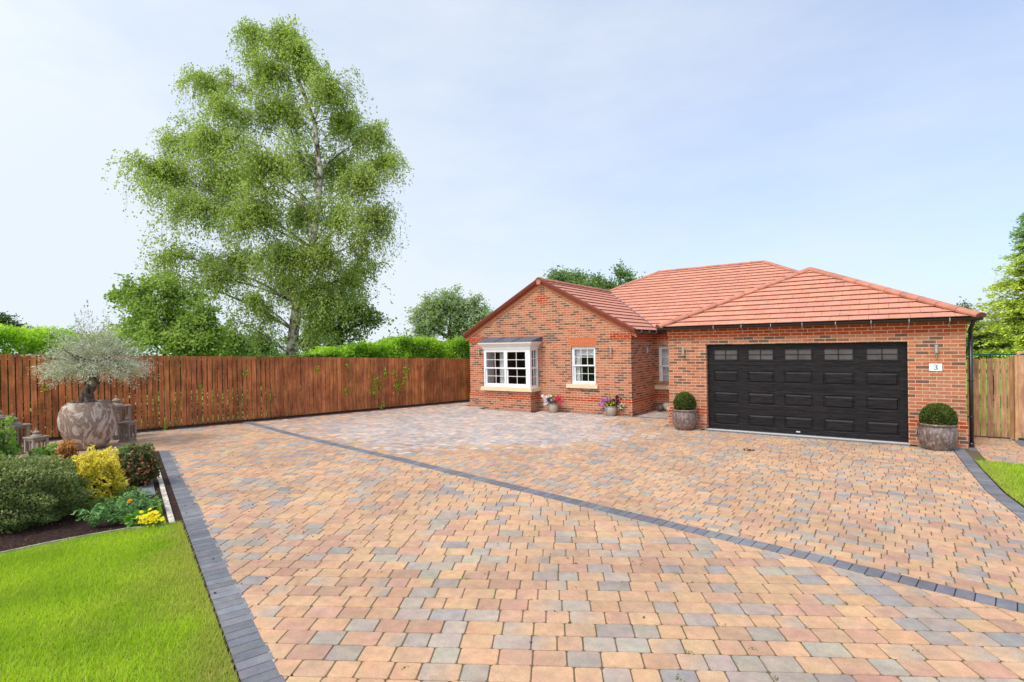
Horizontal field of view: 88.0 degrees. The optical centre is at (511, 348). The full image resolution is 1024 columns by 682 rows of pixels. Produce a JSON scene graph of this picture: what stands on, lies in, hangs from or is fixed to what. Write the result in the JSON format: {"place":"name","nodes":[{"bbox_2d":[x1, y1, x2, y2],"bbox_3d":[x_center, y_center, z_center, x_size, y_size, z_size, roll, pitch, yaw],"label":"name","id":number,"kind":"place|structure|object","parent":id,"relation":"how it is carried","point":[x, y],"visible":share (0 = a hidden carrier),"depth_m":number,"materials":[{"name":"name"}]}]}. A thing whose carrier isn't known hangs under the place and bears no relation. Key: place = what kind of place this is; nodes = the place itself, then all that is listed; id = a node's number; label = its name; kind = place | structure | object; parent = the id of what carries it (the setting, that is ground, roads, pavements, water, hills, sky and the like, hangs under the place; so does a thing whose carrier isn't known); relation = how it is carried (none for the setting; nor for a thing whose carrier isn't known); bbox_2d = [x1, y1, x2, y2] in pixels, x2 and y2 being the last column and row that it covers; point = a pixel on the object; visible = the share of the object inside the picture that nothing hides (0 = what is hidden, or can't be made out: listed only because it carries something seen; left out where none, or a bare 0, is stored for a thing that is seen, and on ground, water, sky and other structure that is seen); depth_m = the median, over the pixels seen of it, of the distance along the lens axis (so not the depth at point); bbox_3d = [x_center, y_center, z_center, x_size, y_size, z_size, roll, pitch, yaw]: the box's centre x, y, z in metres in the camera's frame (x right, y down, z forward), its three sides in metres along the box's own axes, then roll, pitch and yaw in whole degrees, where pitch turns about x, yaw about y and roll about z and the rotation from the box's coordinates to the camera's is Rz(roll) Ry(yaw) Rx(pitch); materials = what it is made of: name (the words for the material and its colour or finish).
{"place":"outdoors","nodes":[
{"label":"outdoors","id":0,"kind":"place"},
{"bbox_2d":[0,459,160,551],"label":"soil bed","id":1,"kind":"object","parent":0,"point":[45,532],"visible":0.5,"depth_m":6.58,"materials":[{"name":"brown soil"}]},
{"bbox_2d":[0,413,22,475],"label":"rose bush","id":2,"kind":"object","parent":1,"relation":"on","point":[9,445],"visible":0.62,"depth_m":9.28,"materials":[{"name":"green plant"}]},
{"bbox_2d":[27,441,57,469],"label":"hydrangea","id":3,"kind":"object","parent":1,"relation":"on","point":[48,450],"visible":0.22,"depth_m":9.64,"materials":[{"name":"green plant"}]},
{"bbox_2d":[0,454,93,533],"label":"clipped shrub","id":4,"kind":"object","parent":1,"relation":"on","point":[18,507],"visible":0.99,"depth_m":6.75,"materials":[{"name":"green plant"}]},
{"bbox_2d":[54,439,78,465],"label":"barberry shrub","id":5,"kind":"object","parent":1,"relation":"on","point":[66,448],"visible":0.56,"depth_m":9.55,"materials":[{"name":"orange plant"}]},
{"bbox_2d":[70,501,117,526],"bbox_3d":[-5.205,2.081,6.662,0.510,0.323,0.456,-1,0,35],"label":"marigold plant","id":6,"kind":"object","parent":1,"relation":"on","point":[98,517],"visible":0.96,"depth_m":6.62,"materials":[{"name":"green plant"}]},
{"bbox_2d":[62,444,128,508],"bbox_3d":[-5.973,1.824,7.591,0.773,0.909,0.759,-1,0,35],"label":"euonymus shrub","id":7,"kind":"object","parent":1,"relation":"on","point":[107,481],"visible":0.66,"depth_m":7.51,"materials":[{"name":"yellow plant"}]},
{"bbox_2d":[80,496,127,517],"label":"groundcover plant","id":8,"kind":"object","parent":1,"relation":"on","point":[88,503],"visible":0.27,"depth_m":7.12,"materials":[{"name":"green plant"}]},
{"bbox_2d":[87,496,135,523],"bbox_3d":[-5.084,2.071,6.727,0.507,0.318,0.527,-1,0,-17],"label":"marigold plant","id":9,"kind":"object","parent":1,"relation":"on","point":[119,516],"visible":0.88,"depth_m":6.76,"materials":[{"name":"green plant"}]},
{"bbox_2d":[113,496,139,515],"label":"marigold plant","id":10,"kind":"object","parent":1,"relation":"on","point":[134,505],"visible":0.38,"depth_m":7.11,"materials":[{"name":"green plant"}]},
{"bbox_2d":[112,486,145,501],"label":"groundcover plant","id":11,"kind":"object","parent":1,"relation":"on","point":[127,490],"visible":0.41,"depth_m":7.70,"materials":[{"name":"green plant"}]},
{"bbox_2d":[123,508,148,526],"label":"primula plant","id":12,"kind":"object","parent":1,"relation":"on","point":[129,522],"visible":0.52,"depth_m":6.67,"materials":[{"name":"green plant"}]},
{"bbox_2d":[110,441,163,487],"bbox_3d":[-6.149,1.902,8.672,0.797,0.754,0.717,-1,0,35],"label":"photinia shrub","id":13,"kind":"object","parent":1,"relation":"on","point":[136,469],"visible":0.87,"depth_m":8.57,"materials":[{"name":"green plant"}]},
{"bbox_2d":[121,488,156,508],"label":"marigold plant","id":14,"kind":"object","parent":1,"relation":"on","point":[131,494],"visible":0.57,"depth_m":7.32,"materials":[{"name":"green plant"}]},
{"bbox_2d":[135,477,155,495],"bbox_3d":[-6.004,2.240,8.660,0.268,0.018,1.454,-1,0,-38],"label":"slate slab","id":15,"kind":"object","parent":1,"relation":"on","point":[150,486],"depth_m":8.44,"materials":[{"name":"grey stone"}]},
{"bbox_2d":[136,508,164,527],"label":"primula flowers","id":16,"kind":"object","parent":1,"relation":"on","point":[151,518],"visible":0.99,"depth_m":6.61,"materials":[{"name":"yellow plant"}]},
{"bbox_2d":[136,496,165,511],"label":"marigold plant","id":17,"kind":"object","parent":1,"relation":"on","point":[153,502],"visible":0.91,"depth_m":7.17,"materials":[{"name":"green plant"}]},
{"bbox_2d":[0,354,337,434],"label":"undergrowth","id":18,"kind":"object","parent":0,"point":[305,355],"visible":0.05,"depth_m":16.06,"materials":[{"name":"green plant"}]},
{"bbox_2d":[0,460,1023,681],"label":"lawn","id":19,"kind":"structure","parent":0,"point":[165,647],"depth_m":4.22,"materials":[{"name":"green plant"}]},
{"bbox_2d":[0,519,239,681],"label":"grass","id":20,"kind":"structure","parent":19,"relation":"on","point":[78,559],"depth_m":4.48,"materials":[{"name":"green plant"}]},
{"bbox_2d":[975,459,1023,504],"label":"grass patch","id":21,"kind":"object","parent":19,"relation":"on","point":[1004,481],"visible":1,"depth_m":8.42,"materials":[{"name":"green plant"}]},
{"bbox_2d":[0,0,1023,355],"label":"sky","id":22,"kind":"structure","parent":0,"point":[880,142],"materials":[{"name":"blue"}]},
{"bbox_2d":[1,350,1023,603],"bbox_3d":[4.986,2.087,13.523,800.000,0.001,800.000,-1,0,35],"label":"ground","id":23,"kind":"structure","parent":0,"point":[159,510],"depth_m":18.77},
{"bbox_2d":[0,311,33,346],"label":"distant tree","id":24,"kind":"object","parent":23,"relation":"on","point":[5,319],"visible":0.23,"depth_m":41.74,"materials":[{"name":"green plant"}]},
{"bbox_2d":[0,321,123,436],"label":"privet hedge","id":25,"kind":"object","parent":23,"relation":"on","point":[30,340],"visible":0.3,"depth_m":13.87,"materials":[{"name":"green plant"}]},
{"bbox_2d":[19,326,122,357],"bbox_3d":[-25.754,0.577,31.067,4.506,3.982,4.781,-1,0,35],"label":"bush","id":26,"kind":"object","parent":23,"relation":"on","point":[35,352],"visible":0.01,"depth_m":30.39,"materials":[{"name":"green plant"}]},
{"bbox_2d":[0,526,167,554],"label":"lawn edging","id":27,"kind":"object","parent":23,"relation":"on","point":[55,541],"visible":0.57,"depth_m":6.26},
{"bbox_2d":[23,454,174,522],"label":"pale kerb","id":28,"kind":"structure","parent":23,"relation":"on","point":[169,513],"depth_m":7.73,"materials":[{"name":"white concrete"}]},
{"bbox_2d":[94,273,240,412],"bbox_3d":[-12.656,-0.260,19.585,5.391,5.348,3.680,-1,0,35],"label":"maple tree","id":29,"kind":"object","parent":23,"relation":"on","point":[168,329],"visible":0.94,"depth_m":19.16,"materials":[{"name":"green plant"}]},
{"bbox_2d":[204,323,252,393],"bbox_3d":[-15.294,0.485,28.023,3.474,3.848,2.661,-1,0,11],"label":"bush","id":30,"kind":"object","parent":23,"relation":"on","point":[238,349],"visible":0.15,"depth_m":27.96,"materials":[{"name":"green plant"}]},
{"bbox_2d":[0,354,470,439],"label":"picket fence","id":31,"kind":"object","parent":23,"relation":"on","point":[309,383],"visible":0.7,"depth_m":16.41,"materials":[{"name":"brown wood"}]},
{"bbox_2d":[99,13,414,402],"bbox_3d":[-10.181,-5.849,21.976,12.227,16.388,7.659,-1,0,14],"label":"birch tree","id":32,"kind":"object","parent":23,"relation":"on","point":[300,293],"visible":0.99,"depth_m":21.23,"materials":[{"name":"green plant"}]},
{"bbox_2d":[229,330,284,356],"bbox_3d":[-16.866,0.516,33.934,3.865,3.773,3.972,-1,0,35],"label":"bush","id":33,"kind":"object","parent":23,"relation":"on","point":[268,342],"visible":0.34,"depth_m":33.80,"materials":[{"name":"green plant"}]},
{"bbox_2d":[274,255,392,353],"bbox_3d":[-8.955,-1.259,26.223,6.190,7.172,3.821,-1,0,35],"label":"hawthorn tree","id":34,"kind":"object","parent":23,"relation":"on","point":[371,321],"visible":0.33,"depth_m":25.87,"materials":[{"name":"green plant"}]},
{"bbox_2d":[303,335,469,409],"bbox_3d":[-3.487,0.777,21.733,9.636,2.862,1.674,-1,0,-38],"label":"laurel hedge","id":35,"kind":"object","parent":23,"relation":"on","point":[411,347],"visible":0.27,"depth_m":20.58,"materials":[{"name":"green plant"}]},
{"bbox_2d":[403,283,493,341],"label":"poplar tree","id":36,"kind":"object","parent":23,"relation":"on","point":[462,312],"visible":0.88,"depth_m":45.41,"materials":[{"name":"green plant"}]},
{"bbox_2d":[0,303,1022,358],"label":"treeline","id":37,"kind":"object","parent":23,"relation":"on","point":[281,353],"depth_m":60.25,"materials":[{"name":"green plant"}]},
{"bbox_2d":[542,265,601,287],"bbox_3d":[3.987,-1.638,32.914,4.183,7.430,2.802,-1,0,6],"label":"ash tree","id":38,"kind":"object","parent":23,"relation":"on","point":[573,277],"visible":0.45,"depth_m":32.59,"materials":[{"name":"green plant"}]},
{"bbox_2d":[585,258,644,289],"bbox_3d":[6.094,-1.523,29.796,3.868,7.132,1.779,-1,0,7],"label":"young tree","id":39,"kind":"object","parent":23,"relation":"on","point":[618,273],"visible":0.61,"depth_m":29.84,"materials":[{"name":"green plant"}]},
{"bbox_2d":[463,260,986,447],"bbox_3d":[7.281,-0.708,20.191,14.543,5.379,14.247,-1,0,35],"label":"brick bungalow","id":40,"kind":"object","parent":23,"relation":"on","point":[762,347],"visible":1,"depth_m":13.45,"materials":[{"name":"brick"}]},
{"bbox_2d":[477,336,542,391],"bbox_3d":[-0.103,0.502,18.315,2.340,1.868,0.672,-1,0,35],"label":"bay window","id":41,"kind":"structure","parent":40,"relation":"in","point":[503,345],"depth_m":18.13,"materials":[{"name":"plastic"}]},
{"bbox_2d":[566,346,597,388],"bbox_3d":[2.307,0.592,17.134,1.120,1.340,0.312,-1,0,35],"label":"window","id":42,"kind":"structure","parent":40,"relation":"in","point":[577,352],"depth_m":17.21,"materials":[{"name":"plastic"}]},
{"bbox_2d":[655,346,668,389],"bbox_3d":[5.302,0.625,17.533,1.150,1.430,0.290,-1,0,35],"label":"window","id":43,"kind":"structure","parent":40,"relation":"in","point":[663,350],"depth_m":17.76,"materials":[{"name":"plastic"}]},
{"bbox_2d":[708,342,908,442],"bbox_3d":[6.733,0.937,12.451,4.117,2.145,0.080,-1,0,35],"label":"garage door","id":44,"kind":"structure","parent":40,"relation":"in","point":[853,390],"depth_m":12.27,"materials":[{"name":"black metal"}]},
{"bbox_2d":[907,356,1013,438],"bbox_3d":[10.085,1.089,12.073,2.041,1.840,0.100,-1,0,35],"label":"paling fence","id":45,"kind":"object","parent":23,"relation":"on","point":[1006,371],"visible":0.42,"depth_m":11.68,"materials":[{"name":"brown wood"}]},
{"bbox_2d":[957,296,1022,400],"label":"cherry tree","id":46,"kind":"object","parent":23,"relation":"on","point":[980,337],"visible":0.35,"depth_m":18.89,"materials":[{"name":"green plant"}]},
{"bbox_2d":[966,353,1023,407],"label":"metal fence","id":47,"kind":"object","parent":23,"relation":"on","point":[990,354],"visible":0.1,"depth_m":13.06,"materials":[{"name":"metal"}]},
{"bbox_2d":[966,212,1023,366],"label":"conifer tree","id":48,"kind":"object","parent":23,"relation":"on","point":[1013,315],"visible":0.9,"depth_m":17.13,"materials":[{"name":"green plant"}]},
{"bbox_2d":[16,415,1023,681],"bbox_3d":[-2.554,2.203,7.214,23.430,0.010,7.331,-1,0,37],"label":"paving","id":49,"kind":"structure","parent":0,"point":[290,468],"depth_m":4.70,"materials":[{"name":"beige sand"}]},
{"bbox_2d":[0,410,12,443],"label":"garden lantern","id":50,"kind":"object","parent":49,"relation":"on","point":[2,417],"visible":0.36,"depth_m":11.50,"materials":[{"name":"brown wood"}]},
{"bbox_2d":[0,413,31,454],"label":"garden lantern","id":51,"kind":"object","parent":49,"relation":"on","point":[18,425],"visible":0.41,"depth_m":11.71,"materials":[{"name":"grey wood"}]},
{"bbox_2d":[22,428,49,456],"bbox_3d":[-10.303,2.004,11.478,0.330,0.602,0.330,-1,0,18],"label":"garden lantern","id":52,"kind":"object","parent":49,"relation":"on","point":[35,436],"visible":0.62,"depth_m":11.40,"materials":[{"name":"grey wood"}]},
{"bbox_2d":[57,400,118,449],"bbox_3d":[-9.751,1.750,12.206,1.134,1.085,1.106,-1,0,35],"label":"stone planter","id":53,"kind":"object","parent":49,"relation":"on","point":[85,425],"visible":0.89,"depth_m":11.84,"materials":[{"name":"stone"}]},
{"bbox_2d":[21,300,160,402],"bbox_3d":[-9.522,0.130,12.191,2.503,2.581,2.584,-1,0,35],"label":"olive tree","id":54,"kind":"object","parent":53,"relation":"in","point":[70,362],"visible":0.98,"depth_m":11.94,"materials":[{"name":"green plant"}]},
{"bbox_2d":[111,395,131,439],"bbox_3d":[-10.124,1.731,13.570,0.484,1.120,0.484,-1,0,26],"label":"garden lantern","id":55,"kind":"object","parent":49,"relation":"on","point":[118,404],"visible":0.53,"depth_m":13.54,"materials":[{"name":"grey wood"}]},
{"bbox_2d":[118,415,136,441],"bbox_3d":[-9.504,1.956,13.091,0.297,0.654,0.297,-1,0,1],"label":"garden lantern","id":56,"kind":"object","parent":49,"relation":"on","point":[127,432],"visible":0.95,"depth_m":13.00,"materials":[{"name":"grey wood"}]},
{"bbox_2d":[348,497,969,680],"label":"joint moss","id":57,"kind":"object","parent":49,"relation":"on","point":[621,582],"visible":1,"depth_m":4.39,"materials":[{"name":"green plant"}]},
{"bbox_2d":[22,399,1023,681],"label":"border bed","id":58,"kind":"object","parent":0,"point":[170,493],"visible":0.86,"depth_m":10.41,"materials":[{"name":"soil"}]},
{"bbox_2d":[30,402,1023,681],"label":"charcoal brick border","id":59,"kind":"object","parent":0,"point":[252,656],"visible":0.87,"depth_m":5.54,"materials":[{"name":"grey brick"}]},
{"bbox_2d":[1013,350,1023,439],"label":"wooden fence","id":60,"kind":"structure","parent":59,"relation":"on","point":[1018,367],"depth_m":11.34,"materials":[{"name":"brown wood"}]},
{"bbox_2d":[254,402,1023,603],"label":"driveway","id":61,"kind":"structure","parent":0,"point":[508,436],"depth_m":8.61,"materials":[{"name":"beige brick"}]},
{"bbox_2d":[548,403,557,412],"bbox_3d":[1.343,1.923,17.333,0.340,0.310,0.340,-1,0,35],"label":"plant pot","id":62,"kind":"object","parent":61,"relation":"on","point":[552,407],"visible":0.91,"depth_m":17.20,"materials":[{"name":"ceramic"}]},
{"bbox_2d":[541,394,563,404],"bbox_3d":[1.332,1.630,17.219,0.618,0.361,0.597,-1,0,35],"label":"flower display","id":63,"kind":"object","parent":62,"relation":"in","point":[555,399],"visible":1,"depth_m":17.16,"materials":[{"name":"multicoloured plant"}]},
{"bbox_2d":[605,405,616,415],"bbox_3d":[3.049,1.899,16.331,0.370,0.310,0.370,-1,0,35],"label":"plant pot","id":64,"kind":"object","parent":61,"relation":"on","point":[610,410],"visible":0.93,"depth_m":16.19,"materials":[{"name":"ceramic"}]},
{"bbox_2d":[598,395,624,410],"bbox_3d":[3.037,1.644,16.316,0.823,0.480,0.467,-1,0,-2],"label":"flower display","id":65,"kind":"object","parent":64,"relation":"in","point":[610,402],"visible":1,"depth_m":16.16,"materials":[{"name":"multicoloured plant"}]},
{"bbox_2d":[657,405,663,410],"bbox_3d":[4.805,1.913,17.138,0.216,0.216,0.216,-1,0,35],"label":"stone ball","id":66,"kind":"object","parent":61,"relation":"on","point":[660,407],"visible":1,"depth_m":17.07,"materials":[{"name":"grey stone"}]},
{"bbox_2d":[663,403,669,410],"bbox_3d":[5.040,1.881,17.266,0.270,0.270,0.270,-1,0,35],"label":"stone ball","id":67,"kind":"object","parent":61,"relation":"on","point":[665,405],"visible":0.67,"depth_m":17.18,"materials":[{"name":"beige stone"}]},
{"bbox_2d":[672,408,696,430],"bbox_3d":[4.401,1.787,13.512,0.620,0.520,0.620,-1,0,35],"label":"plant pot","id":68,"kind":"object","parent":61,"relation":"on","point":[685,420],"visible":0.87,"depth_m":13.27,"materials":[{"name":"stone"}]},
{"bbox_2d":[673,391,696,409],"bbox_3d":[4.401,1.387,13.505,0.579,0.620,0.579,-1,0,35],"label":"box ball","id":69,"kind":"object","parent":68,"relation":"in","point":[685,400],"visible":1,"depth_m":13.33,"materials":[{"name":"green plant"}]},
{"bbox_2d":[917,421,958,450],"bbox_3d":[8.475,1.735,10.562,0.654,0.520,0.654,-1,0,35],"label":"plant pot","id":70,"kind":"object","parent":61,"relation":"on","point":[936,437],"visible":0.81,"depth_m":10.33,"materials":[{"name":"stone"}]},
{"bbox_2d":[919,403,958,427],"bbox_3d":[8.487,1.393,10.548,0.630,0.655,0.643,-1,0,35],"label":"box ball","id":71,"kind":"object","parent":70,"relation":"in","point":[938,414],"visible":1,"depth_m":10.37,"materials":[{"name":"green plant"}]},
{"bbox_2d":[968,436,1023,463],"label":"side path","id":72,"kind":"structure","parent":0,"point":[999,451],"depth_m":10.40,"materials":[{"name":"beige stone"}]}
]}

